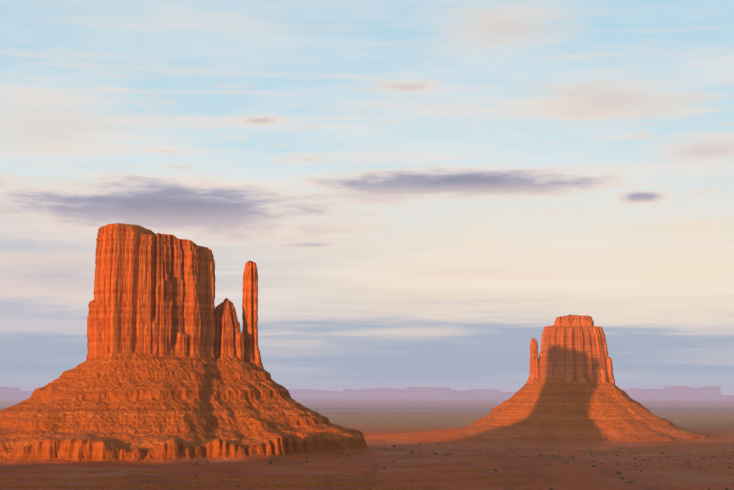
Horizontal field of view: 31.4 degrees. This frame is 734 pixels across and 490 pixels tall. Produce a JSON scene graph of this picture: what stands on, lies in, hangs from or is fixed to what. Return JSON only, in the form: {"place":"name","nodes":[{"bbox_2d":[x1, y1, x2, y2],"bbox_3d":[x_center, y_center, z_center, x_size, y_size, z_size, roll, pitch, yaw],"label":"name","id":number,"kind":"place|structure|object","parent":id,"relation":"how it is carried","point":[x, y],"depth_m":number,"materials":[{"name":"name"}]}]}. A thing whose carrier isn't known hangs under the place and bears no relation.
{"place":"outdoors","nodes":[
{"label":"outdoors","id":0,"kind":"place"},
{"bbox_2d":[0,352,733,489],"bbox_3d":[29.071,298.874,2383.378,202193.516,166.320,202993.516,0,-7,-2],"label":"ground","id":1,"kind":"structure","parent":0,"point":[125,421],"depth_m":1600.00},
{"bbox_2d":[0,387,28,399],"bbox_3d":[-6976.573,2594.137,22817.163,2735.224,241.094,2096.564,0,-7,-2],"label":"mesa","id":2,"kind":"structure","parent":1,"relation":"on","point":[7,393],"depth_m":22732.95,"materials":[{"name":"stone"}]},
{"bbox_2d":[21,391,32,397],"bbox_3d":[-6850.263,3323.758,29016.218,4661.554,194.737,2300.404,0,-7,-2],"label":"mesa","id":3,"kind":"structure","parent":1,"relation":"on","point":[26,393],"depth_m":28422.16,"materials":[{"name":"stone"}]},
{"bbox_2d":[86,223,214,360],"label":"butte","id":4,"kind":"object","parent":1,"relation":"on","point":[154,293],"depth_m":1655.13,"materials":[{"name":"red stone"}]},
{"bbox_2d":[214,298,244,360],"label":"shoulder","id":5,"kind":"object","parent":1,"relation":"on","point":[229,338],"depth_m":1743.23},
{"bbox_2d":[242,260,263,369],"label":"thumb","id":6,"kind":"object","parent":1,"relation":"on","point":[252,355],"depth_m":1775.02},
{"bbox_2d":[287,389,360,398],"bbox_3d":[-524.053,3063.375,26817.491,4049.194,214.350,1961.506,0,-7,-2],"label":"mesa","id":7,"kind":"structure","parent":1,"relation":"on","point":[311,394],"depth_m":26226.35,"materials":[{"name":"stone"}]},
{"bbox_2d":[35,430,733,489],"bbox_3d":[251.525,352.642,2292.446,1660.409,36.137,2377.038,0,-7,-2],"label":"shrubs","id":8,"kind":"object","parent":1,"relation":"on","point":[412,452],"depth_m":2087.85,"materials":[{"name":"brown plant"}]},
{"bbox_2d":[342,387,470,398],"bbox_3d":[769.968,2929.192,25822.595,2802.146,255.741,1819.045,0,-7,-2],"label":"mesa","id":9,"kind":"structure","parent":1,"relation":"on","point":[416,393],"depth_m":25367.51,"materials":[{"name":"stone"}]},
{"bbox_2d":[451,389,509,398],"bbox_3d":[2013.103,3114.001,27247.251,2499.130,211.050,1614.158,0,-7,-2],"label":"mesa","id":10,"kind":"structure","parent":1,"relation":"on","point":[483,393],"depth_m":26759.57,"materials":[{"name":"stone"}]},
{"bbox_2d":[501,392,515,397],"bbox_3d":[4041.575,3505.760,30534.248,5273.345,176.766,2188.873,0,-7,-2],"label":"mesa","id":11,"kind":"structure","parent":1,"relation":"on","point":[507,394],"depth_m":30176.35,"materials":[{"name":"stone"}]},
{"bbox_2d":[526,338,539,382],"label":"thumb","id":12,"kind":"object","parent":1,"relation":"on","point":[534,363],"depth_m":3146.78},
{"bbox_2d":[530,361,540,378],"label":"thumb base","id":13,"kind":"object","parent":1,"relation":"on","point":[537,373],"depth_m":3141.34,"materials":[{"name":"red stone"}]},
{"bbox_2d":[538,326,614,384],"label":"butte","id":14,"kind":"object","parent":1,"relation":"on","point":[578,353],"depth_m":3109.97,"materials":[{"name":"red stone"}]},
{"bbox_2d":[553,315,593,330],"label":"cap","id":15,"kind":"object","parent":14,"relation":"on","point":[573,321],"depth_m":3138.12,"materials":[{"name":"orange stone"}]},
{"bbox_2d":[621,388,663,399],"bbox_3d":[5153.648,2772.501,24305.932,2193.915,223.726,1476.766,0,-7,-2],"label":"mesa","id":16,"kind":"structure","parent":1,"relation":"on","point":[639,394],"depth_m":23867.96,"materials":[{"name":"stone"}]},
{"bbox_2d":[650,386,726,399],"bbox_3d":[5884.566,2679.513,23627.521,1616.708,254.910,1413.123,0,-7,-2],"label":"mesa","id":17,"kind":"structure","parent":1,"relation":"on","point":[685,392],"depth_m":23331.09,"materials":[{"name":"stone"}]},
{"bbox_2d":[696,398,733,399],"bbox_3d":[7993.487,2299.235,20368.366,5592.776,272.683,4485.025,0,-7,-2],"label":"mesa","id":18,"kind":"structure","parent":1,"relation":"on","point":[718,399],"depth_m":21212.27,"materials":[{"name":"stone"}]},
{"bbox_2d":[0,0,733,394],"label":"sky","id":19,"kind":"structure","parent":0,"point":[415,191],"materials":[{"name":"blue"}]}
]}

